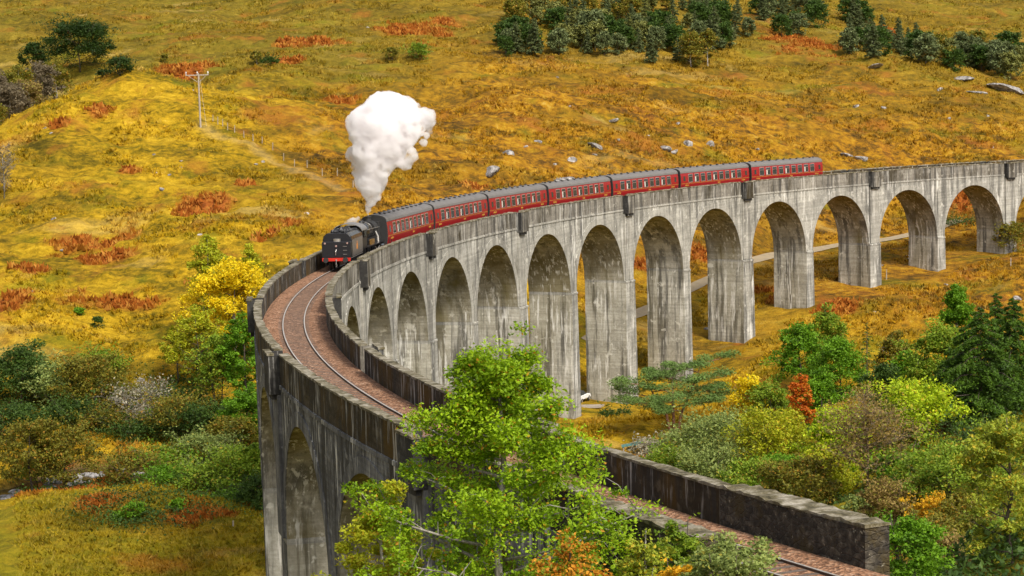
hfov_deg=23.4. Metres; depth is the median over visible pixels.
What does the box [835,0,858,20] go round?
scrub oak
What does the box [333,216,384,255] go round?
steam locomotive
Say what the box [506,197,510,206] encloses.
window
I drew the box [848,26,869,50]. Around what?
scrub oak
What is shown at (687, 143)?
rock
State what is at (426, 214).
window
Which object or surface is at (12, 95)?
birch tree
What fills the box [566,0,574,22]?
young pine
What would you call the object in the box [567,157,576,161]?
rock
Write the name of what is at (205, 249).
poplar tree
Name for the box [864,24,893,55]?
scrub oak
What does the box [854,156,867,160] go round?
rock
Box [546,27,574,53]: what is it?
young pine
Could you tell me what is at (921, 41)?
bush
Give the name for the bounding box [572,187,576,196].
window
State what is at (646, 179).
window
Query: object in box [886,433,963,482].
shrub
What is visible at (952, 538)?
shrub
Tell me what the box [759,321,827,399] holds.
alder tree
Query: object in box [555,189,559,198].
window
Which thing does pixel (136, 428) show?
shrub
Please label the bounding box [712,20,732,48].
scrub oak
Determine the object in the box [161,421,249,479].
willow shrub
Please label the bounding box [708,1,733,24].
scrub oak
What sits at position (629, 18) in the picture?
young larch
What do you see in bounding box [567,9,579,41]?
young larch
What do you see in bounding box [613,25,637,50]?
scrub oak
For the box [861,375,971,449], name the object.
sycamore tree
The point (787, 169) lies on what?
window
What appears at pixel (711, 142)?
rock
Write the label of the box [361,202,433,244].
railway coach
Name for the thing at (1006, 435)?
birch tree
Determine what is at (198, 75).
power pole
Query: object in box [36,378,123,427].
shrub
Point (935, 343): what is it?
alder tree
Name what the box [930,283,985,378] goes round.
larch tree
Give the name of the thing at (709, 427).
willow tree
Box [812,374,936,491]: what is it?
bare tree
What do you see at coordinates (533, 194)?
window
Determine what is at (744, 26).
young pine
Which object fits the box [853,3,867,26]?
young pine
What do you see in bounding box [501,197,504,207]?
window
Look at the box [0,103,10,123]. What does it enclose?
birch tree
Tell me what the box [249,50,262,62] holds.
shrub
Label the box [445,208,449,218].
window
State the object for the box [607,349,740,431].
scots pine
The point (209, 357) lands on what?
birch tree
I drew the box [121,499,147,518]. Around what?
shrub
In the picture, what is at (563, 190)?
window
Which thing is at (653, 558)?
birch tree
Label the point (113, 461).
hawthorn bush
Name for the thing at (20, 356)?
alder tree
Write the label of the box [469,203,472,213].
window
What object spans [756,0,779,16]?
young pine
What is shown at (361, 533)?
birch tree
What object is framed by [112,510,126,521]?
shrub
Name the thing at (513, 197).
window
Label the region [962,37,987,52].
young pine
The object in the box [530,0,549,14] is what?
young larch
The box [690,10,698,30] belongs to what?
young pine
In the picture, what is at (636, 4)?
young birch
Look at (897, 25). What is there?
young pine
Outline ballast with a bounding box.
[263,261,886,575]
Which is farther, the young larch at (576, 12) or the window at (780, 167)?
the young larch at (576, 12)
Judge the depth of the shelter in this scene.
263.80 m
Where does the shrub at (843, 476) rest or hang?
on the moorland
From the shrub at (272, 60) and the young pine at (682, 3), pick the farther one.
the young pine at (682, 3)
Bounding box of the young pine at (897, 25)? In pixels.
[888,18,903,48]
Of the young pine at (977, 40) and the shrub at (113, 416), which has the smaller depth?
the shrub at (113, 416)
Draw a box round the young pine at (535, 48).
[524,19,544,54]
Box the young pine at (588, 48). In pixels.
[581,29,592,53]
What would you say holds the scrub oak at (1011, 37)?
on the moorland
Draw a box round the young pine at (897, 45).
[893,25,905,53]
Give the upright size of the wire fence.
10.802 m
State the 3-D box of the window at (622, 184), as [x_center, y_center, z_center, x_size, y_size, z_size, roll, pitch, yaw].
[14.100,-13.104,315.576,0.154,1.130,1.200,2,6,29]
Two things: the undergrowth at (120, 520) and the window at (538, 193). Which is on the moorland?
the undergrowth at (120, 520)
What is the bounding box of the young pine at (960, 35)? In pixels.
[953,31,970,61]
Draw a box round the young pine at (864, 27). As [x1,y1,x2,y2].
[859,25,876,49]
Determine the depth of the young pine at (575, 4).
559.41 m
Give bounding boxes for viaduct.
[246,159,1023,575]
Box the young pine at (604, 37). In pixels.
[593,30,616,54]
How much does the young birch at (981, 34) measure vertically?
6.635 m
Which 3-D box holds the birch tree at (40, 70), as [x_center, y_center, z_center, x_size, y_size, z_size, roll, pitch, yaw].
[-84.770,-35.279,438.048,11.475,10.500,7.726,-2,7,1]
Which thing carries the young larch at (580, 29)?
on the moorland
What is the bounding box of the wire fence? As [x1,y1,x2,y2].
[214,116,353,186]
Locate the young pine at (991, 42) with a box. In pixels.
[988,39,999,44]
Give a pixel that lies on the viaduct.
(408, 319)
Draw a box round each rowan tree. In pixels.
[528,527,612,575]
[783,373,815,425]
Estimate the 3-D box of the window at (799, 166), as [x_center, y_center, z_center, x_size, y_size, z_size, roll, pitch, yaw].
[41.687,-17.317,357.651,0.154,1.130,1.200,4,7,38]
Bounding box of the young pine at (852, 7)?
[846,0,863,23]
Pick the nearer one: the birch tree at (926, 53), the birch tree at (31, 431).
the birch tree at (31, 431)
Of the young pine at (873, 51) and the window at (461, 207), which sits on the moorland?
the young pine at (873, 51)
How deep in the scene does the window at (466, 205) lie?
267.75 m
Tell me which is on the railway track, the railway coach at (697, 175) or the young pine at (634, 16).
the railway coach at (697, 175)
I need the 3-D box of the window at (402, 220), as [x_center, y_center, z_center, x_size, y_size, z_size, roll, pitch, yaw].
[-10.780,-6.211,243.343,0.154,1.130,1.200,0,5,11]
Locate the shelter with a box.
[621,441,642,450]
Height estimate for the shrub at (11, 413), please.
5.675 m
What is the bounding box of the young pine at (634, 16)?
[624,12,645,26]
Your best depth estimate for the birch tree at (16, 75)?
430.77 m
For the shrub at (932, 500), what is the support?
on the moorland
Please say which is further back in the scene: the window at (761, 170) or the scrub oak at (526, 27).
the scrub oak at (526, 27)
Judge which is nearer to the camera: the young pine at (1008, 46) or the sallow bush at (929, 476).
the sallow bush at (929, 476)
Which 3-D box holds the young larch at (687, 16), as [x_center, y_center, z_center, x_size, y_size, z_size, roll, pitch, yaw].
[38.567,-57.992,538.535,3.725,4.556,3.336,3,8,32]
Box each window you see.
[392,221,396,233]
[396,220,400,231]
[401,219,404,230]
[405,218,408,229]
[409,217,412,228]
[413,216,416,227]
[417,215,420,225]
[421,214,424,224]
[425,213,428,223]
[441,209,444,219]
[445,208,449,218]
[450,207,454,217]
[455,206,458,216]
[460,205,463,215]
[464,204,468,214]
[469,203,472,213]
[473,202,477,212]
[478,201,481,211]
[495,198,499,208]
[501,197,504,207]
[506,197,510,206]
[511,196,515,205]
[516,195,520,204]
[522,194,525,203]
[526,193,530,203]
[531,193,535,202]
[536,192,540,201]
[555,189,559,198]
[561,188,565,197]
[567,188,571,196]
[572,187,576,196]
[578,186,582,195]
[583,185,587,194]
[589,185,593,193]
[594,184,598,192]
[600,183,603,192]
[620,181,624,189]
[626,180,630,188]
[632,180,636,188]
[638,179,642,187]
[644,178,647,186]
[649,178,653,186]
[655,177,659,185]
[661,176,665,184]
[666,176,670,184]
[688,174,692,181]
[694,173,698,181]
[700,173,705,180]
[707,172,711,180]
[713,171,717,179]
[719,171,723,178]
[725,170,729,178]
[731,170,735,177]
[737,169,740,177]
[759,167,763,175]
[766,167,770,174]
[772,166,776,174]
[778,166,783,173]
[785,165,789,173]
[791,165,795,172]
[797,164,801,172]
[804,164,808,171]
[810,163,814,171]
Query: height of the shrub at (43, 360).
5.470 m
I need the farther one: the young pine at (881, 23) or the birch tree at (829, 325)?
the young pine at (881, 23)
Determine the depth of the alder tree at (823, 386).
268.77 m
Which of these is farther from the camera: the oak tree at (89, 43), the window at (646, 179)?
the oak tree at (89, 43)
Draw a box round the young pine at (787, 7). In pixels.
[776,0,791,11]
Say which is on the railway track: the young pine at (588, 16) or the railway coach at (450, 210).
the railway coach at (450, 210)
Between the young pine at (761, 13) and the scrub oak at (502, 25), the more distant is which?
the young pine at (761, 13)
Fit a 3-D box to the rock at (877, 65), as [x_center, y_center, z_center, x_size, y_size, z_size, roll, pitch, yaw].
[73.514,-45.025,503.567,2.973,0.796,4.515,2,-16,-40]
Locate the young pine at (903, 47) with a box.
[898,38,913,57]
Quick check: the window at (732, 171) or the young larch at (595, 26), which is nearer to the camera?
the window at (732, 171)
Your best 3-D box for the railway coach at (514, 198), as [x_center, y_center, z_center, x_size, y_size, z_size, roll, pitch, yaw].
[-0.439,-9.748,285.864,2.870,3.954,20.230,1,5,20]
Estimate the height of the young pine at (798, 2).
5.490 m
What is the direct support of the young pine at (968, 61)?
on the moorland
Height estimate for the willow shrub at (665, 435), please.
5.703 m
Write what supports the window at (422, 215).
in the railway coach at (396, 224)
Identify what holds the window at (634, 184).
in the railway coach at (624, 184)
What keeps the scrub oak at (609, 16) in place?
on the moorland
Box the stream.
[0,468,262,501]
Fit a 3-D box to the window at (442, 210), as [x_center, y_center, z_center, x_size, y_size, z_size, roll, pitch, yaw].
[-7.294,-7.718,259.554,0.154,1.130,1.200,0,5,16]
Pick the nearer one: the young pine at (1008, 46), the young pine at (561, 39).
the young pine at (561, 39)
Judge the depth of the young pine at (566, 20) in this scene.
527.87 m
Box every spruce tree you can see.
[920,347,973,418]
[928,307,1023,434]
[959,298,1023,413]
[969,293,1021,395]
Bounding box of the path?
[581,219,962,339]
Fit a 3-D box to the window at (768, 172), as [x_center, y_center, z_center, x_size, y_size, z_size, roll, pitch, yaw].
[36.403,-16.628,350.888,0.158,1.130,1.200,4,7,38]
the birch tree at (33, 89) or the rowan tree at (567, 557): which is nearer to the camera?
the rowan tree at (567, 557)
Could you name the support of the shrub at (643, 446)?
on the moorland
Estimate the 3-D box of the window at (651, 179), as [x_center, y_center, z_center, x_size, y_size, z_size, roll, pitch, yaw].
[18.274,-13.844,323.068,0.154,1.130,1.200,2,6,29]
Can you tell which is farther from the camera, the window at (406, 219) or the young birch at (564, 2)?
the young birch at (564, 2)
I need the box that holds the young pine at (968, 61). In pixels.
[963,34,984,67]
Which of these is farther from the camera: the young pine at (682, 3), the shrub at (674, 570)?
the young pine at (682, 3)
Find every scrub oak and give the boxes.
[489,20,519,44]
[497,34,514,55]
[501,14,529,31]
[518,23,545,49]
[541,6,566,29]
[545,29,557,48]
[603,14,613,20]
[603,19,623,35]
[613,18,632,36]
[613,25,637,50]
[642,20,661,45]
[645,8,676,26]
[660,23,687,51]
[669,33,690,52]
[684,0,711,27]
[699,10,718,25]
[703,0,732,22]
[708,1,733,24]
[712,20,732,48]
[747,0,765,14]
[769,13,793,35]
[785,9,803,31]
[803,0,821,17]
[806,1,829,27]
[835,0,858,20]
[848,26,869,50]
[849,0,871,22]
[861,7,874,22]
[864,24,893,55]
[903,29,933,59]
[941,48,967,71]
[966,44,990,70]
[992,30,1021,50]
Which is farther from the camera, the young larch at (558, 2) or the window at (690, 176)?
the young larch at (558, 2)
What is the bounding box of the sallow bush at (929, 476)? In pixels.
[883,424,1015,507]
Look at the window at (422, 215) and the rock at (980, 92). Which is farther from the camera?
the rock at (980, 92)
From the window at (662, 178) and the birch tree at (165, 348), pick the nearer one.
the birch tree at (165, 348)
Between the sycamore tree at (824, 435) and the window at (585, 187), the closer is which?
the sycamore tree at (824, 435)
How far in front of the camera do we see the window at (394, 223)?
239.95 m
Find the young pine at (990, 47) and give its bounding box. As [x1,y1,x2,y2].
[976,43,995,69]
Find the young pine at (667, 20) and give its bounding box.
[660,16,672,48]
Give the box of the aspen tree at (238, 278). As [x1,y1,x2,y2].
[170,256,269,349]
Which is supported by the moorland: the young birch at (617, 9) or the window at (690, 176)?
the young birch at (617, 9)
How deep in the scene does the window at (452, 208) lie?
262.79 m
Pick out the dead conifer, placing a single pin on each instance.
(866, 366)
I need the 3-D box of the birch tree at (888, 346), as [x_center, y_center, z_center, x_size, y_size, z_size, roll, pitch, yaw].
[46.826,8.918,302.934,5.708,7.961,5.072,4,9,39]
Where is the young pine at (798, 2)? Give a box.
[789,0,805,9]
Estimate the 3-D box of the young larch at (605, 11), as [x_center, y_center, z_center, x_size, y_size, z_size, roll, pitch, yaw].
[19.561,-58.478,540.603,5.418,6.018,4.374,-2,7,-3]
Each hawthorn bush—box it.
[24,416,108,485]
[95,434,180,483]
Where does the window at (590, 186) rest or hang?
in the railway coach at (572, 190)
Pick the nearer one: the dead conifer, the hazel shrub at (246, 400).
the hazel shrub at (246, 400)
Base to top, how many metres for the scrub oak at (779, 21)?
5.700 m
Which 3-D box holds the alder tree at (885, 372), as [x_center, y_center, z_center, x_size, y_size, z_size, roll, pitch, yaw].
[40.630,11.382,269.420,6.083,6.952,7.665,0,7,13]
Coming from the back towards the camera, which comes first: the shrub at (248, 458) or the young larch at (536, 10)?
the young larch at (536, 10)
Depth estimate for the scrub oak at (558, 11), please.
540.99 m
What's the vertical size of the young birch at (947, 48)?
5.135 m
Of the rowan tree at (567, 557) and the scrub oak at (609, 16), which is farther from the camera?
the scrub oak at (609, 16)
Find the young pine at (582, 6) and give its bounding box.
[578,0,588,9]
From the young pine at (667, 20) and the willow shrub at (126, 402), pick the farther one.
the young pine at (667, 20)
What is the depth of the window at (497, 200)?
278.69 m
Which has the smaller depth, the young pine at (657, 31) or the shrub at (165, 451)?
the shrub at (165, 451)
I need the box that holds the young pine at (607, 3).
[604,0,613,18]
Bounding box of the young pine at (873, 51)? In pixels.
[862,21,881,56]
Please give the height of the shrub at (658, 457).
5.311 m
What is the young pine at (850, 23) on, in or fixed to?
on the moorland
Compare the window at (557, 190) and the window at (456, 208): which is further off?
the window at (557, 190)
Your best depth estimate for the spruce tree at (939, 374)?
252.69 m
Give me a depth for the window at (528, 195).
288.31 m
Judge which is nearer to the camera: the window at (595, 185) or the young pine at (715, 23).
the window at (595, 185)
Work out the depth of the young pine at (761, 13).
575.87 m
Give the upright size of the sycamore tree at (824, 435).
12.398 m
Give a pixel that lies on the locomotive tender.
(343, 244)
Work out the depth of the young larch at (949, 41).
540.91 m
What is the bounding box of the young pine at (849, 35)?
[836,27,864,53]
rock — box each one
[486,165,499,177]
[503,150,514,155]
[555,177,574,180]
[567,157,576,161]
[588,142,602,149]
[661,146,671,151]
[683,140,692,145]
[706,140,713,145]
[840,153,852,156]
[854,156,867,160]
[868,63,882,67]
[956,76,974,80]
[966,91,987,93]
[986,83,1023,94]
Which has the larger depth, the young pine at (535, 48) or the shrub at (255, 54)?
the young pine at (535, 48)
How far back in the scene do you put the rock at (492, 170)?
383.53 m
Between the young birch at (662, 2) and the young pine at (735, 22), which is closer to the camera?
the young pine at (735, 22)
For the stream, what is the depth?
266.32 m
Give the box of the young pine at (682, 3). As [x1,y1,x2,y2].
[676,0,687,9]
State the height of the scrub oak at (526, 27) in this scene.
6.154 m
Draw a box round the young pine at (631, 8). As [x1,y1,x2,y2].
[625,3,635,16]
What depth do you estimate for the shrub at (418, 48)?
470.78 m
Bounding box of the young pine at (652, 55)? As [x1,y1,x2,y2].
[644,30,658,62]
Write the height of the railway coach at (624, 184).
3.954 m
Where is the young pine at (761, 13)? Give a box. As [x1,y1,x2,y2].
[755,0,770,20]
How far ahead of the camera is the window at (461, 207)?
266.12 m
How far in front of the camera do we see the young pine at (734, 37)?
521.71 m
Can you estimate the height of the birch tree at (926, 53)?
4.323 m
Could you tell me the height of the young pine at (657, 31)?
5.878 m
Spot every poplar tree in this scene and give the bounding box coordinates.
[185,234,233,325]
[241,242,264,341]
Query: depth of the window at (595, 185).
308.33 m
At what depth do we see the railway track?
153.83 m
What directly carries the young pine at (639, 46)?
on the moorland
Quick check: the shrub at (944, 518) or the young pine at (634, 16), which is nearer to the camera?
the shrub at (944, 518)
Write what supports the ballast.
on the viaduct
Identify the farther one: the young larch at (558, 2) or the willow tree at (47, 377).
the young larch at (558, 2)
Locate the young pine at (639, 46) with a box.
[629,27,645,52]
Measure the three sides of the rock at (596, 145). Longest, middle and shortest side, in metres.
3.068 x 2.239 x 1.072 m
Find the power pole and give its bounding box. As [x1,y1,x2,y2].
[185,71,208,127]
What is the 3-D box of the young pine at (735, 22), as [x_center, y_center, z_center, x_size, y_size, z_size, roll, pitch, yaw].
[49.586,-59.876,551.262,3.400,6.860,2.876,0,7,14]
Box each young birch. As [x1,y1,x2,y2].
[502,0,527,19]
[503,0,530,17]
[556,0,568,6]
[581,0,600,10]
[610,2,625,20]
[621,0,648,18]
[658,0,671,9]
[934,33,947,58]
[940,45,957,67]
[967,29,987,41]
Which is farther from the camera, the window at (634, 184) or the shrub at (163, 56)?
the shrub at (163, 56)
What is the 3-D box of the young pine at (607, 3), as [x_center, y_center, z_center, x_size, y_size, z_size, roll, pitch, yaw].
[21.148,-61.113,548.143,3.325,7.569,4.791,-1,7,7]
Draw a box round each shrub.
[0,395,52,439]
[2,346,67,388]
[13,454,71,489]
[17,41,51,69]
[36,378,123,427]
[51,385,146,431]
[67,337,133,379]
[73,306,85,315]
[83,397,184,442]
[85,369,178,426]
[90,315,107,328]
[90,372,144,403]
[94,66,115,77]
[101,54,138,75]
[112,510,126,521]
[117,442,215,485]
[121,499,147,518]
[126,436,201,477]
[127,381,238,443]
[132,374,219,406]
[159,393,236,440]
[160,53,167,62]
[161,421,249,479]
[165,438,257,492]
[168,497,189,514]
[188,470,256,501]
[198,408,258,447]
[202,439,260,497]
[212,384,257,446]
[229,469,262,511]
[258,52,279,65]
[381,46,400,60]
[400,40,433,59]
[597,399,632,416]
[623,429,681,459]
[641,433,706,472]
[643,512,719,575]
[647,413,727,459]
[656,557,692,575]
[674,529,780,575]
[675,437,748,484]
[713,448,803,494]
[736,377,791,416]
[741,443,846,505]
[745,450,805,493]
[790,444,865,499]
[840,494,870,516]
[850,429,944,482]
[851,473,928,543]
[872,508,957,575]
[879,465,952,506]
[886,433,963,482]
[896,507,965,568]
[898,489,951,517]
[906,537,1000,574]
[907,483,1015,537]
[925,404,1021,450]
[932,528,975,550]
[946,202,975,225]
[949,501,1023,535]
[951,525,1020,560]
[953,406,1023,461]
[959,488,1021,532]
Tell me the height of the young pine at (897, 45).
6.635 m
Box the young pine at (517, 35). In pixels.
[510,21,524,52]
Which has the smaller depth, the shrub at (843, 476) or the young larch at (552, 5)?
the shrub at (843, 476)
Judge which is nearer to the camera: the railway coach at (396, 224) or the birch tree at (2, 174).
the railway coach at (396, 224)
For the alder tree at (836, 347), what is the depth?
285.84 m
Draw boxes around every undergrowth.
[0,336,263,546]
[640,378,1023,575]
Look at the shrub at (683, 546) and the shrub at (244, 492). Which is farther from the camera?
the shrub at (244, 492)
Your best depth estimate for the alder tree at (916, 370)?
266.48 m
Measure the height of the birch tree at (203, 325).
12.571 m
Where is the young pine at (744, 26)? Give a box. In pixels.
[738,17,756,37]
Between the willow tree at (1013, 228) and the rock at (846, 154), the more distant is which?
the rock at (846, 154)
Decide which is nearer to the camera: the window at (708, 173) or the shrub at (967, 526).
the shrub at (967, 526)
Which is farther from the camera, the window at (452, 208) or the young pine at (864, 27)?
the young pine at (864, 27)
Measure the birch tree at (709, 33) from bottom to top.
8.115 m
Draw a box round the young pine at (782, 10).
[777,0,786,15]
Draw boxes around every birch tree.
[0,68,20,124]
[0,81,34,118]
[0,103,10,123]
[0,142,18,198]
[0,415,67,491]
[1,63,45,114]
[13,79,47,111]
[22,60,65,102]
[42,57,75,97]
[45,348,132,409]
[157,329,194,382]
[164,303,229,402]
[180,332,243,402]
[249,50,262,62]
[311,479,441,575]
[615,528,683,575]
[673,30,704,66]
[694,28,719,65]
[725,374,772,416]
[789,302,851,382]
[873,329,910,372]
[920,45,933,60]
[948,411,1023,564]
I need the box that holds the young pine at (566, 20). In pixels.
[564,14,570,24]
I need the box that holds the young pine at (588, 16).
[574,10,607,36]
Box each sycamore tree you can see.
[779,403,891,480]
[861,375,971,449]
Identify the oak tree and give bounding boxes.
[31,12,125,72]
[341,320,666,575]
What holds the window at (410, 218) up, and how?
in the railway coach at (396, 224)
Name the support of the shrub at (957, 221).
on the moorland
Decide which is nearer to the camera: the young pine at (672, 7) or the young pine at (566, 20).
the young pine at (566, 20)
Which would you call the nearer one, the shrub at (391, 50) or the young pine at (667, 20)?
the shrub at (391, 50)
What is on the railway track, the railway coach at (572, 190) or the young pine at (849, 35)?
the railway coach at (572, 190)
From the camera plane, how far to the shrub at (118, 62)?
412.51 m
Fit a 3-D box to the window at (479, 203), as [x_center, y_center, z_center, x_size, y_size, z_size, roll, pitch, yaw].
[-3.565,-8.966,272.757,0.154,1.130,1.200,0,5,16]
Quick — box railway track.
[278,264,839,575]
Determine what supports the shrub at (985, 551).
on the moorland
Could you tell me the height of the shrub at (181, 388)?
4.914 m
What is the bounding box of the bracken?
[1,15,970,526]
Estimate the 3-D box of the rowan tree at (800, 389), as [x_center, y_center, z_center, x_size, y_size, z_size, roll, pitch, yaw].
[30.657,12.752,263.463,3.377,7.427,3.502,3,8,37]
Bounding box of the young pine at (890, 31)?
[881,29,896,48]
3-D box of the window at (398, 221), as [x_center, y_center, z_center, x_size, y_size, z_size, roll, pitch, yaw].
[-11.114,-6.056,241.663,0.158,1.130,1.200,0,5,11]
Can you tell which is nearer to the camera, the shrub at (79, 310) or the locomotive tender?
the locomotive tender
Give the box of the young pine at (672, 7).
[668,0,679,22]
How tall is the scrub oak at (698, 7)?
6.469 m
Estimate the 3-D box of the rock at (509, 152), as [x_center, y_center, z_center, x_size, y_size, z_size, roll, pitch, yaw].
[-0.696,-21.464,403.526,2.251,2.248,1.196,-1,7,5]
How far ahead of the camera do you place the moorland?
403.41 m
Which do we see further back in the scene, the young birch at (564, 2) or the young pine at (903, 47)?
the young birch at (564, 2)
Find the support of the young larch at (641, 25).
on the moorland
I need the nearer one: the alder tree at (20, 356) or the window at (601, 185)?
the alder tree at (20, 356)
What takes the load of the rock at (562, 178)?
on the moorland
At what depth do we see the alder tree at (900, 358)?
276.46 m
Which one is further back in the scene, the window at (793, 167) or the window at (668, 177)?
the window at (793, 167)
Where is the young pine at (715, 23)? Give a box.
[705,6,726,48]
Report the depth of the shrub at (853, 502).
186.55 m
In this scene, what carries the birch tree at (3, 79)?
on the moorland
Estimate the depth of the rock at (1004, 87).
495.46 m
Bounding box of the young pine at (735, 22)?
[731,5,740,32]
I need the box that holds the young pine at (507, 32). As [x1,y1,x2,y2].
[498,28,520,50]
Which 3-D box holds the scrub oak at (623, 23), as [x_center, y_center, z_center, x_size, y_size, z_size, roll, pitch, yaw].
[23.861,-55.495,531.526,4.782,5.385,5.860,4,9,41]
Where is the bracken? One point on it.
(21, 293)
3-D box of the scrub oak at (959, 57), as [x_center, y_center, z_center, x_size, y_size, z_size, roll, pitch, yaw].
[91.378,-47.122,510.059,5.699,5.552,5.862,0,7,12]
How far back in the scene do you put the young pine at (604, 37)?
500.03 m
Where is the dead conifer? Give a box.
[859,323,876,384]
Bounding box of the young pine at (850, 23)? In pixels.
[844,15,854,48]
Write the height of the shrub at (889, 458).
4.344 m
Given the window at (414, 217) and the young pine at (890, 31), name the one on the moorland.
the young pine at (890, 31)
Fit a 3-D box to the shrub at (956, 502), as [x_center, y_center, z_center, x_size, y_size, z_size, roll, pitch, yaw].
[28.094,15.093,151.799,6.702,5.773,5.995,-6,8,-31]
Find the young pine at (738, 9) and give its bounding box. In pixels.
[735,0,743,19]
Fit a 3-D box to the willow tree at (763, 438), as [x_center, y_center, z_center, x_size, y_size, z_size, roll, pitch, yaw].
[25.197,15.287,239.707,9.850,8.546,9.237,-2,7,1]
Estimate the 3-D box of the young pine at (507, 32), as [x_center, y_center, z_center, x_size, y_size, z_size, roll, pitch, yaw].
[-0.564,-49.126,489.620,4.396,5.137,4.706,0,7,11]
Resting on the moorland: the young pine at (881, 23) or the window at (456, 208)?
the young pine at (881, 23)
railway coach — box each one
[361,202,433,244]
[423,192,487,228]
[477,183,546,215]
[537,175,610,204]
[601,168,677,195]
[670,162,748,187]
[742,156,822,180]
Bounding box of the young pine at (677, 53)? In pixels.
[672,37,683,60]
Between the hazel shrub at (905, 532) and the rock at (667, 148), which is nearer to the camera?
the hazel shrub at (905, 532)
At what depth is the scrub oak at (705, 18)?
546.85 m
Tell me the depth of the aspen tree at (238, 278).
298.10 m
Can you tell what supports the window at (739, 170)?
in the railway coach at (697, 175)
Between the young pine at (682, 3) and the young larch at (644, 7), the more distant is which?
the young pine at (682, 3)
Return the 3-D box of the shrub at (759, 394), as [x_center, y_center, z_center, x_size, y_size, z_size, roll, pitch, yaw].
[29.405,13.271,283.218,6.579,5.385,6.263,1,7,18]
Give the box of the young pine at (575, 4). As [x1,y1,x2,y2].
[571,0,579,8]
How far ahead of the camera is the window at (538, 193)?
291.56 m
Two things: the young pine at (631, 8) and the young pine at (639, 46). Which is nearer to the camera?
the young pine at (639, 46)
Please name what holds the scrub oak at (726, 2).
on the moorland
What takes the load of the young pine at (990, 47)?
on the moorland
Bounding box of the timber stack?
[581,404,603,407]
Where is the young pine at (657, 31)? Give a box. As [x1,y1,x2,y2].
[645,26,666,49]
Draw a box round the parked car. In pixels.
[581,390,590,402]
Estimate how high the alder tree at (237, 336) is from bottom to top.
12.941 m
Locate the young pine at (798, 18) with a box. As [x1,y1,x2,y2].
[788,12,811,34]
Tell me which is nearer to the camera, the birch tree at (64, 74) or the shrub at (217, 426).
the shrub at (217, 426)
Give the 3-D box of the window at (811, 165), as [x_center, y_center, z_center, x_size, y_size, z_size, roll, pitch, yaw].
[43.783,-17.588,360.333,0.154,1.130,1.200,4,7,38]
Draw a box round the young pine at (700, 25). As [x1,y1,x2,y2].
[688,20,708,42]
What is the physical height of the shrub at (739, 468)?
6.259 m
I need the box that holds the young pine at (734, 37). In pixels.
[721,26,741,47]
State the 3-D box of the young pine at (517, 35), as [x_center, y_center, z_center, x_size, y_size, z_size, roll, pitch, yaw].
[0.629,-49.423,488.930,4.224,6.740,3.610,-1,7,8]
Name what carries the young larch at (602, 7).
on the moorland
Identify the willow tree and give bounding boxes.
[19,354,101,407]
[659,403,782,467]
[719,400,814,462]
[991,221,1023,252]
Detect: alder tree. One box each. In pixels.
[0,338,54,405]
[214,311,256,415]
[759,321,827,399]
[794,365,858,428]
[807,335,871,396]
[857,362,907,416]
[884,348,923,390]
[891,316,964,386]
[900,358,935,405]
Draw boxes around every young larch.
[523,0,533,13]
[528,5,545,24]
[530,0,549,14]
[544,2,560,22]
[547,0,563,7]
[551,22,574,49]
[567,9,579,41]
[569,8,588,22]
[572,23,586,51]
[584,19,607,50]
[596,8,612,14]
[600,0,610,11]
[624,13,636,43]
[631,20,652,44]
[638,0,650,20]
[641,0,657,8]
[680,12,692,30]
[931,41,942,61]
[941,37,959,54]
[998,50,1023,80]
[1011,44,1023,68]
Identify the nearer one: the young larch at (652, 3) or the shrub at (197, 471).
the shrub at (197, 471)
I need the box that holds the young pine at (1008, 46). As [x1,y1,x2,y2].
[986,40,1018,65]
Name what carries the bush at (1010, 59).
on the moorland
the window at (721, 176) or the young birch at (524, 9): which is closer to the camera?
the window at (721, 176)
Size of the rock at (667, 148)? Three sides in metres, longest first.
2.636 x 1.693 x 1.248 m
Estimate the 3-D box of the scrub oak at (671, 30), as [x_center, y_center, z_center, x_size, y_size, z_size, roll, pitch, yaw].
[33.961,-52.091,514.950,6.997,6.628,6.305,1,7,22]
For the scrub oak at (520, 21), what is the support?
on the moorland
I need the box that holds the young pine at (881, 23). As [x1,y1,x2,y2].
[877,14,887,27]
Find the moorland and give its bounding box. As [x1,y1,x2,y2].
[0,0,1023,575]
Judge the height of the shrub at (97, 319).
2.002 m
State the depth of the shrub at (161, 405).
278.23 m
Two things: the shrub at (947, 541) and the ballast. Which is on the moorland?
the shrub at (947, 541)
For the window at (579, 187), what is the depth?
303.70 m
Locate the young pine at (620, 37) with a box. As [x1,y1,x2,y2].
[610,33,629,54]
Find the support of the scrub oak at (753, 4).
on the moorland
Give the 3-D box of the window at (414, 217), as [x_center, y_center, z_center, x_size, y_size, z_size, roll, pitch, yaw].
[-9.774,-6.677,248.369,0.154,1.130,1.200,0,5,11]
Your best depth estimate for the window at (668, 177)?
327.49 m
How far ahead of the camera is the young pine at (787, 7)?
600.84 m
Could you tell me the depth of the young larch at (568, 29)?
504.00 m
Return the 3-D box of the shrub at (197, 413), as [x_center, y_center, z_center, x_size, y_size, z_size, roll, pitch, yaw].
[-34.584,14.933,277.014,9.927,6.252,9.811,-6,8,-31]
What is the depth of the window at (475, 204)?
271.04 m
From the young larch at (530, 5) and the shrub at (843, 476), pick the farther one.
the young larch at (530, 5)
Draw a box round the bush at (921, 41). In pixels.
[910,32,944,63]
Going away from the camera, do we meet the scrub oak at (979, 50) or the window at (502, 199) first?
the window at (502, 199)

